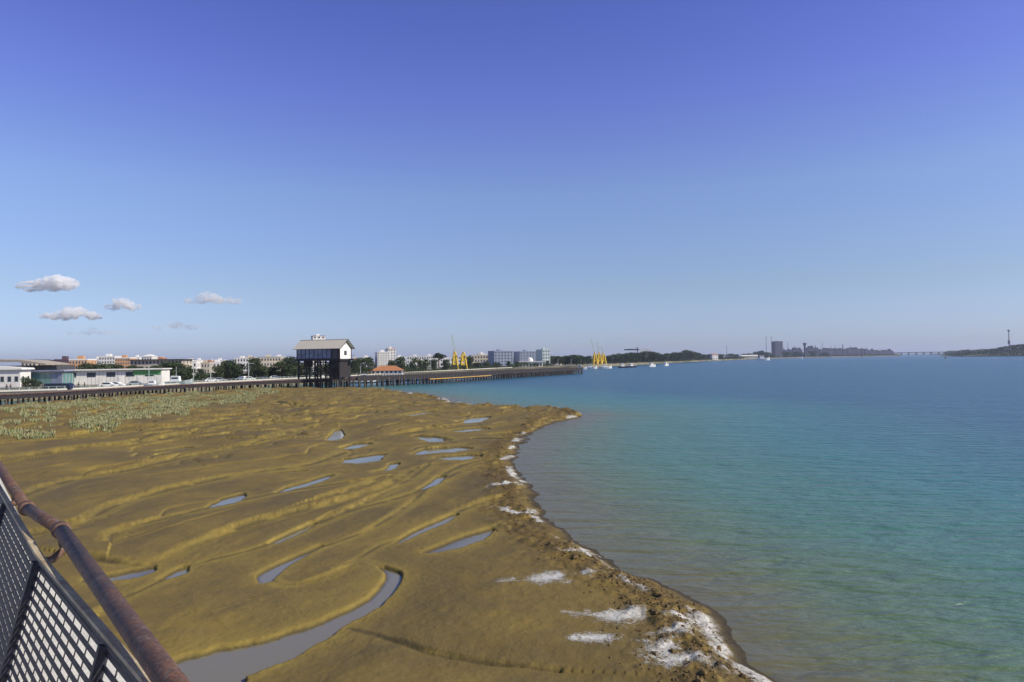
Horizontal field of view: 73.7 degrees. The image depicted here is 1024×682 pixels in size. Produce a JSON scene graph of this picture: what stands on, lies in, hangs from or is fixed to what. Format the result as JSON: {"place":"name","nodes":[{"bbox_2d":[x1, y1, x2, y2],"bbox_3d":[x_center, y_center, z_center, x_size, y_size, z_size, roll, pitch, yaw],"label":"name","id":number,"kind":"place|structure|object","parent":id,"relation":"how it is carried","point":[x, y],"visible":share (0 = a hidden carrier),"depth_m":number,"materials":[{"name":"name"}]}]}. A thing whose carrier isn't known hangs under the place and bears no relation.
{"place":"outdoors","nodes":[
{"label":"outdoors","id":0,"kind":"place"},
{"bbox_2d":[0,479,125,681],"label":"footway","id":1,"kind":"structure","parent":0,"point":[109,665],"depth_m":4.24,"materials":[{"name":"concrete"}]},
{"bbox_2d":[0,461,189,681],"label":"pier railing","id":2,"kind":"object","parent":1,"relation":"on","point":[153,661],"visible":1,"depth_m":2.73,"materials":[{"name":"metal"}]},
{"bbox_2d":[83,412,506,681],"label":"tide pool water","id":3,"kind":"structure","parent":0,"point":[237,665],"depth_m":22.01,"materials":[{"name":"grey liquid"}]},
{"bbox_2d":[0,386,776,681],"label":"mud flat","id":4,"kind":"structure","parent":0,"point":[129,495],"depth_m":31.52,"materials":[{"name":"brown soil"}]},
{"bbox_2d":[0,387,282,438],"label":"marsh grass","id":5,"kind":"structure","parent":4,"relation":"on","point":[172,405],"depth_m":116.86,"materials":[{"name":"green plant"}]},
{"bbox_2d":[0,377,356,404],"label":"approach trestle","id":6,"kind":"object","parent":4,"relation":"on","point":[68,393],"visible":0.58,"depth_m":178.94,"materials":[{"name":"brown wood"}]},
{"bbox_2d":[293,339,357,387],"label":"stilt house","id":7,"kind":"structure","parent":4,"relation":"on","point":[336,353],"depth_m":211.91,"materials":[{"name":"black wood"}]},
{"bbox_2d":[332,369,344,378],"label":"pier hut","id":8,"kind":"object","parent":7,"relation":"on","point":[335,370],"visible":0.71,"depth_m":211.49,"materials":[{"name":"wood"}]},
{"bbox_2d":[477,406,763,681],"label":"mud clods","id":9,"kind":"object","parent":4,"relation":"on","point":[703,671],"visible":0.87,"depth_m":21.95,"materials":[{"name":"brown soil"}]},
{"bbox_2d":[0,354,900,400],"bbox_3d":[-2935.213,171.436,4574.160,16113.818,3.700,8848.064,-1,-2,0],"label":"quay ground","id":10,"kind":"structure","parent":0,"point":[244,372],"depth_m":399.36,"materials":[{"name":"grey concrete"}]},
{"bbox_2d":[0,366,34,386],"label":"white hall","id":11,"kind":"structure","parent":10,"relation":"on","point":[11,375],"depth_m":207.19,"materials":[{"name":"grey concrete"}]},
{"bbox_2d":[20,377,31,389],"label":"round tree","id":12,"kind":"object","parent":10,"relation":"on","point":[23,384],"visible":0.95,"depth_m":181.51,"materials":[{"name":"green plant"}]},
{"bbox_2d":[27,378,41,388],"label":"spreading tree","id":13,"kind":"object","parent":10,"relation":"on","point":[32,385],"visible":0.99,"depth_m":182.71,"materials":[{"name":"green plant"}]},
{"bbox_2d":[21,359,50,365],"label":"flat roofed house","id":14,"kind":"structure","parent":10,"relation":"on","point":[23,364],"depth_m":330.55,"materials":[{"name":"grey concrete"}]},
{"bbox_2d":[0,359,74,369],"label":"canopy roof building","id":15,"kind":"structure","parent":10,"relation":"on","point":[49,365],"depth_m":234.31,"materials":[{"name":"grey metal"}]},
{"bbox_2d":[31,370,74,385],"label":"glass hall","id":16,"kind":"structure","parent":10,"relation":"on","point":[53,376],"depth_m":215.77,"materials":[{"name":"teal glass"}]},
{"bbox_2d":[44,383,74,388],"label":"parked bus","id":17,"kind":"object","parent":10,"relation":"on","point":[66,385],"visible":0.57,"depth_m":174.10,"materials":[{"name":"blue paint"}]},
{"bbox_2d":[54,356,68,362],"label":"apartment block","id":18,"kind":"structure","parent":10,"relation":"on","point":[64,359],"depth_m":301.07,"materials":[{"name":"brown concrete"}]},
{"bbox_2d":[69,356,96,368],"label":"apartment block","id":19,"kind":"structure","parent":10,"relation":"on","point":[79,360],"depth_m":291.28,"materials":[{"name":"orange concrete"}]},
{"bbox_2d":[77,364,97,368],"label":"spreading tree","id":20,"kind":"object","parent":10,"relation":"on","point":[89,367],"visible":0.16,"depth_m":263.20,"materials":[{"name":"green plant"}]},
{"bbox_2d":[92,363,119,368],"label":"spreading tree","id":21,"kind":"object","parent":10,"relation":"on","point":[105,366],"visible":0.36,"depth_m":259.37,"materials":[{"name":"green plant"}]},
{"bbox_2d":[99,382,117,386],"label":"parked car","id":22,"kind":"object","parent":10,"relation":"on","point":[103,383],"visible":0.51,"depth_m":190.63,"materials":[{"name":"white metal"}]},
{"bbox_2d":[99,354,121,363],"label":"apartment block","id":23,"kind":"structure","parent":10,"relation":"on","point":[108,358],"depth_m":421.05,"materials":[{"name":"grey concrete"}]},
{"bbox_2d":[73,368,171,384],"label":"market hall","id":24,"kind":"structure","parent":10,"relation":"on","point":[123,376],"depth_m":224.45,"materials":[{"name":"white concrete"}]},
{"bbox_2d":[115,355,136,368],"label":"apartment block","id":25,"kind":"structure","parent":10,"relation":"on","point":[124,360],"depth_m":401.04,"materials":[{"name":"orange concrete"}]},
{"bbox_2d":[127,381,144,385],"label":"parked car","id":26,"kind":"object","parent":10,"relation":"on","point":[136,382],"visible":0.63,"depth_m":201.28,"materials":[{"name":"silver metal"}]},
{"bbox_2d":[141,354,157,358],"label":"tower block","id":27,"kind":"structure","parent":10,"relation":"on","point":[149,356],"depth_m":521.07,"materials":[{"name":"grey concrete"}]},
{"bbox_2d":[143,380,164,385],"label":"motor boat","id":28,"kind":"object","parent":10,"relation":"on","point":[151,382],"visible":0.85,"depth_m":184.57,"materials":[{"name":"white plastic"}]},
{"bbox_2d":[130,359,194,373],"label":"long school","id":29,"kind":"object","parent":10,"relation":"on","point":[144,363],"visible":0.3,"depth_m":330.36,"materials":[{"name":"grey concrete"}]},
{"bbox_2d":[158,361,177,375],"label":"round tree","id":30,"kind":"object","parent":10,"relation":"on","point":[165,364],"visible":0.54,"depth_m":269.35,"materials":[{"name":"green plant"}]},
{"bbox_2d":[164,376,192,383],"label":"fishing boat","id":31,"kind":"object","parent":10,"relation":"on","point":[177,379],"visible":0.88,"depth_m":205.34,"materials":[{"name":"metal"}]},
{"bbox_2d":[170,362,191,375],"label":"spreading tree","id":32,"kind":"object","parent":10,"relation":"on","point":[179,366],"visible":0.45,"depth_m":273.57,"materials":[{"name":"green plant"}]},
{"bbox_2d":[178,367,195,379],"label":"spreading tree","id":33,"kind":"object","parent":10,"relation":"on","point":[186,375],"visible":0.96,"depth_m":260.86,"materials":[{"name":"green plant"}]},
{"bbox_2d":[189,358,200,374],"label":"apartment block","id":34,"kind":"structure","parent":10,"relation":"on","point":[197,364],"depth_m":381.73,"materials":[{"name":"grey concrete"}]},
{"bbox_2d":[194,369,205,379],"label":"round tree","id":35,"kind":"object","parent":10,"relation":"on","point":[200,371],"visible":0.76,"depth_m":261.20,"materials":[{"name":"green plant"}]},
{"bbox_2d":[201,360,213,372],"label":"apartment block","id":36,"kind":"structure","parent":10,"relation":"on","point":[205,365],"depth_m":400.97,"materials":[{"name":"grey concrete"}]},
{"bbox_2d":[211,365,228,377],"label":"spreading tree","id":37,"kind":"object","parent":10,"relation":"on","point":[218,369],"visible":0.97,"depth_m":250.00,"materials":[{"name":"green plant"}]},
{"bbox_2d":[220,359,240,379],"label":"round tree","id":38,"kind":"object","parent":10,"relation":"on","point":[229,371],"visible":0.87,"depth_m":254.16,"materials":[{"name":"green plant"}]},
{"bbox_2d":[232,362,244,379],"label":"spreading tree","id":39,"kind":"object","parent":10,"relation":"on","point":[239,372],"visible":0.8,"depth_m":255.74,"materials":[{"name":"green plant"}]},
{"bbox_2d":[234,356,248,370],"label":"apartment block","id":40,"kind":"structure","parent":10,"relation":"on","point":[242,360],"depth_m":520.93,"materials":[{"name":"grey concrete"}]},
{"bbox_2d":[245,357,263,377],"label":"round tree","id":41,"kind":"object","parent":10,"relation":"on","point":[254,368],"visible":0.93,"depth_m":256.85,"materials":[{"name":"green plant"}]},
{"bbox_2d":[0,367,511,392],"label":"quay kerb","id":42,"kind":"structure","parent":10,"relation":"on","point":[22,391],"depth_m":207.56,"materials":[{"name":"grey concrete"}]},
{"bbox_2d":[5,375,313,389],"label":"quay railing","id":43,"kind":"object","parent":42,"relation":"on","point":[142,384],"visible":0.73,"depth_m":186.92,"materials":[{"name":"metal"}]},
{"bbox_2d":[256,365,269,376],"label":"spreading tree","id":44,"kind":"object","parent":10,"relation":"on","point":[264,369],"visible":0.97,"depth_m":254.66,"materials":[{"name":"green plant"}]},
{"bbox_2d":[258,355,282,371],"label":"apartment block","id":45,"kind":"structure","parent":10,"relation":"on","point":[269,360],"depth_m":471.47,"materials":[{"name":"grey concrete"}]},
{"bbox_2d":[270,361,294,377],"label":"spreading tree","id":46,"kind":"object","parent":10,"relation":"on","point":[280,366],"visible":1,"depth_m":255.70,"materials":[{"name":"green plant"}]},
{"bbox_2d":[281,356,297,376],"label":"round tree","id":47,"kind":"object","parent":10,"relation":"on","point":[291,361],"visible":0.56,"depth_m":260.37,"materials":[{"name":"green plant"}]},
{"bbox_2d":[293,364,308,375],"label":"spreading tree","id":48,"kind":"object","parent":10,"relation":"on","point":[302,370],"visible":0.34,"depth_m":265.04,"materials":[{"name":"green plant"}]},
{"bbox_2d":[311,334,324,364],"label":"white tower","id":49,"kind":"structure","parent":10,"relation":"on","point":[316,337],"depth_m":603.01,"materials":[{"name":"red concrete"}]},
{"bbox_2d":[351,359,360,374],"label":"round tree","id":50,"kind":"object","parent":10,"relation":"on","point":[355,367],"visible":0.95,"depth_m":299.02,"materials":[{"name":"green plant"}]},
{"bbox_2d":[170,362,559,379],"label":"town hedges","id":51,"kind":"object","parent":10,"relation":"on","point":[407,368],"visible":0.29,"depth_m":365.92,"materials":[{"name":"green plant"}]},
{"bbox_2d":[356,357,374,373],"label":"spreading tree","id":52,"kind":"object","parent":10,"relation":"on","point":[366,361],"visible":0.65,"depth_m":309.46,"materials":[{"name":"green plant"}]},
{"bbox_2d":[375,350,389,367],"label":"stepped white block","id":53,"kind":"structure","parent":10,"relation":"on","point":[382,357],"depth_m":561.77,"materials":[{"name":"grey concrete"}]},
{"bbox_2d":[371,366,402,374],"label":"tiled house","id":54,"kind":"structure","parent":10,"relation":"on","point":[392,370],"depth_m":318.84,"materials":[{"name":"tile"}]},
{"bbox_2d":[385,347,395,363],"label":"apartment block","id":55,"kind":"structure","parent":10,"relation":"on","point":[391,350],"depth_m":591.36,"materials":[{"name":"grey concrete"}]},
{"bbox_2d":[386,360,397,365],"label":"round tree","id":56,"kind":"object","parent":10,"relation":"on","point":[393,363],"visible":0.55,"depth_m":337.78,"materials":[{"name":"green plant"}]},
{"bbox_2d":[395,356,405,368],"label":"round tree","id":57,"kind":"object","parent":10,"relation":"on","point":[400,363],"visible":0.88,"depth_m":347.20,"materials":[{"name":"green plant"}]},
{"bbox_2d":[407,355,428,366],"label":"long white block","id":58,"kind":"structure","parent":10,"relation":"on","point":[409,358],"depth_m":640.99,"materials":[{"name":"grey concrete"}]},
{"bbox_2d":[417,362,428,370],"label":"spreading tree","id":59,"kind":"object","parent":10,"relation":"on","point":[423,365],"visible":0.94,"depth_m":372.58,"materials":[{"name":"green plant"}]},
{"bbox_2d":[429,359,437,368],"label":"round tree","id":60,"kind":"object","parent":10,"relation":"on","point":[433,363],"visible":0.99,"depth_m":384.19,"materials":[{"name":"green plant"}]},
{"bbox_2d":[432,353,446,368],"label":"pine tree","id":61,"kind":"object","parent":10,"relation":"on","point":[438,355],"visible":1,"depth_m":390.22,"materials":[{"name":"green plant"}]},
{"bbox_2d":[434,357,451,366],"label":"long white block","id":62,"kind":"structure","parent":10,"relation":"on","point":[441,360],"depth_m":600.93,"materials":[{"name":"grey concrete"}]},
{"bbox_2d":[441,359,449,368],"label":"round tree","id":63,"kind":"object","parent":10,"relation":"on","point":[444,363],"visible":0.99,"depth_m":397.60,"materials":[{"name":"green plant"}]},
{"bbox_2d":[460,352,467,368],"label":"harbour crane","id":64,"kind":"object","parent":10,"relation":"on","point":[463,357],"visible":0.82,"depth_m":424.74,"materials":[{"name":"yellow metal"}]},
{"bbox_2d":[466,356,473,365],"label":"round tree","id":65,"kind":"object","parent":10,"relation":"on","point":[470,360],"visible":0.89,"depth_m":431.48,"materials":[{"name":"green plant"}]},
{"bbox_2d":[469,354,487,365],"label":"beige block","id":66,"kind":"structure","parent":10,"relation":"on","point":[481,359],"depth_m":621.53,"materials":[{"name":"grey concrete"}]},
{"bbox_2d":[488,349,512,365],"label":"apartment tower","id":67,"kind":"structure","parent":10,"relation":"on","point":[501,357],"depth_m":603.75,"materials":[{"name":"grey concrete"}]},
{"bbox_2d":[514,350,535,364],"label":"apartment tower","id":68,"kind":"structure","parent":10,"relation":"on","point":[523,355],"depth_m":623.08,"materials":[{"name":"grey concrete"}]},
{"bbox_2d":[518,357,543,366],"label":"arcaded hall","id":69,"kind":"structure","parent":10,"relation":"on","point":[529,360],"depth_m":541.03,"materials":[{"name":"white concrete"}]},
{"bbox_2d":[536,348,549,364],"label":"apartment tower","id":70,"kind":"structure","parent":10,"relation":"on","point":[542,354],"depth_m":561.73,"materials":[{"name":"concrete"}]},
{"bbox_2d":[550,356,559,365],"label":"spreading tree","id":71,"kind":"object","parent":10,"relation":"on","point":[553,359],"visible":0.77,"depth_m":604.01,"materials":[{"name":"green plant"}]},
{"bbox_2d":[555,356,564,363],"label":"round tree","id":72,"kind":"object","parent":10,"relation":"on","point":[560,360],"visible":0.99,"depth_m":604.58,"materials":[{"name":"green plant"}]},
{"bbox_2d":[565,355,575,364],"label":"round tree","id":73,"kind":"object","parent":10,"relation":"on","point":[570,359],"visible":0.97,"depth_m":610.67,"materials":[{"name":"green plant"}]},
{"bbox_2d":[571,355,582,364],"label":"spreading tree","id":74,"kind":"object","parent":10,"relation":"on","point":[578,359],"visible":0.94,"depth_m":609.28,"materials":[{"name":"green plant"}]},
{"bbox_2d":[605,355,612,363],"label":"round tree","id":75,"kind":"object","parent":10,"relation":"on","point":[609,358],"visible":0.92,"depth_m":688.04,"materials":[{"name":"green plant"}]},
{"bbox_2d":[316,353,903,367],"bbox_3d":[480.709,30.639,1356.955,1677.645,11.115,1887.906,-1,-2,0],"label":"distant wood","id":76,"kind":"object","parent":10,"relation":"on","point":[707,358],"visible":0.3,"depth_m":1266.33,"materials":[{"name":"green plant"}]},
{"bbox_2d":[610,354,622,363],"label":"spreading tree","id":77,"kind":"object","parent":10,"relation":"on","point":[618,358],"visible":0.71,"depth_m":703.82,"materials":[{"name":"green plant"}]},
{"bbox_2d":[622,353,630,362],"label":"round tree","id":78,"kind":"object","parent":10,"relation":"on","point":[627,357],"visible":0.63,"depth_m":738.36,"materials":[{"name":"green plant"}]},
{"bbox_2d":[629,352,636,362],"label":"round tree","id":79,"kind":"object","parent":10,"relation":"on","point":[632,356],"visible":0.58,"depth_m":756.51,"materials":[{"name":"green plant"}]},
{"bbox_2d":[632,352,643,362],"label":"round tree","id":80,"kind":"object","parent":10,"relation":"on","point":[638,355],"visible":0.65,"depth_m":774.50,"materials":[{"name":"green plant"}]},
{"bbox_2d":[638,352,647,362],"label":"round tree","id":81,"kind":"object","parent":10,"relation":"on","point":[645,354],"visible":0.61,"depth_m":793.75,"materials":[{"name":"green plant"}]},
{"bbox_2d":[641,351,658,361],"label":"spreading tree","id":82,"kind":"object","parent":10,"relation":"on","point":[650,353],"visible":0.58,"depth_m":816.97,"materials":[{"name":"green plant"}]},
{"bbox_2d":[664,353,677,359],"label":"spreading tree","id":83,"kind":"object","parent":10,"relation":"on","point":[673,356],"visible":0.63,"depth_m":944.32,"materials":[{"name":"green plant"}]},
{"bbox_2d":[678,350,696,360],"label":"spreading tree","id":84,"kind":"object","parent":10,"relation":"on","point":[687,353],"visible":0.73,"depth_m":1040.74,"materials":[{"name":"green plant"}]},
{"bbox_2d":[710,353,717,359],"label":"white cottage","id":85,"kind":"structure","parent":10,"relation":"on","point":[714,356],"depth_m":1226.69,"materials":[{"name":"concrete"}]},
{"bbox_2d":[740,355,757,358],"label":"white shed","id":86,"kind":"structure","parent":10,"relation":"on","point":[751,356],"depth_m":1491.56,"materials":[{"name":"grey concrete"}]},
{"bbox_2d":[772,341,782,356],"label":"tower block","id":87,"kind":"structure","parent":10,"relation":"on","point":[778,347],"depth_m":1902.14,"materials":[{"name":"grey concrete"}]},
{"bbox_2d":[790,347,801,356],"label":"plant building","id":88,"kind":"structure","parent":10,"relation":"on","point":[793,349],"depth_m":2209.69,"materials":[{"name":"grey concrete"}]},
{"bbox_2d":[790,351,804,356],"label":"spreading tree","id":89,"kind":"object","parent":10,"relation":"on","point":[798,354],"visible":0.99,"depth_m":1871.79,"materials":[{"name":"green plant"}]},
{"bbox_2d":[806,345,818,356],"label":"plant building","id":90,"kind":"structure","parent":10,"relation":"on","point":[811,348],"depth_m":2269.67,"materials":[{"name":"grey concrete"}]},
{"bbox_2d":[818,347,834,355],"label":"plant building","id":91,"kind":"structure","parent":10,"relation":"on","point":[831,351],"depth_m":2329.50,"materials":[{"name":"grey concrete"}]},
{"bbox_2d":[833,348,846,354],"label":"plant building","id":92,"kind":"structure","parent":10,"relation":"on","point":[838,351],"depth_m":2389.51,"materials":[{"name":"grey concrete"}]},
{"bbox_2d":[846,346,863,355],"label":"plant building","id":93,"kind":"structure","parent":10,"relation":"on","point":[851,350],"depth_m":2449.48,"materials":[{"name":"grey concrete"}]},
{"bbox_2d":[864,349,877,355],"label":"plant building","id":94,"kind":"structure","parent":10,"relation":"on","point":[871,351],"depth_m":2509.35,"materials":[{"name":"grey concrete"}]},
{"bbox_2d":[878,349,892,354],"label":"plant building","id":95,"kind":"structure","parent":10,"relation":"on","point":[887,351],"depth_m":2569.31,"materials":[{"name":"grey concrete"}]},
{"bbox_2d":[893,352,939,354],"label":"road bridge","id":96,"kind":"structure","parent":10,"relation":"on","point":[916,352],"depth_m":3298.96,"materials":[{"name":"grey concrete"}]},
{"bbox_2d":[0,0,1023,365],"label":"sky","id":97,"kind":"structure","parent":0,"point":[180,179],"materials":[{"name":"blue"}]},
{"bbox_2d":[2,354,1023,681],"bbox_3d":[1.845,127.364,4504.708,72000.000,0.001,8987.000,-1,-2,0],"label":"sea","id":98,"kind":"structure","parent":0,"point":[824,518],"depth_m":41.60,"materials":[{"name":"liquid"}]},
{"bbox_2d":[347,365,582,386],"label":"loading pier","id":99,"kind":"structure","parent":98,"relation":"in","point":[501,373],"depth_m":266.29,"materials":[{"name":"grey concrete"}]},
{"bbox_2d":[513,362,643,367],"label":"quay pavement","id":100,"kind":"structure","parent":0,"point":[586,364],"depth_m":645.09,"materials":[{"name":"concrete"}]},
{"bbox_2d":[451,335,458,369],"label":"harbour crane","id":101,"kind":"object","parent":100,"relation":"on","point":[454,357],"visible":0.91,"depth_m":411.21,"materials":[{"name":"yellow metal"}]},
{"bbox_2d":[591,339,597,363],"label":"harbour crane","id":102,"kind":"object","parent":100,"relation":"on","point":[594,358],"visible":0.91,"depth_m":658.14,"materials":[{"name":"yellow metal"}]},
{"bbox_2d":[597,343,601,363],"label":"harbour crane","id":103,"kind":"object","parent":100,"relation":"on","point":[599,358],"visible":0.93,"depth_m":667.71,"materials":[{"name":"yellow metal"}]},
{"bbox_2d":[943,352,1022,355],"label":"wooded rise","id":104,"kind":"structure","parent":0,"point":[1017,354],"depth_m":1331.00,"materials":[{"name":"green plant"}]},
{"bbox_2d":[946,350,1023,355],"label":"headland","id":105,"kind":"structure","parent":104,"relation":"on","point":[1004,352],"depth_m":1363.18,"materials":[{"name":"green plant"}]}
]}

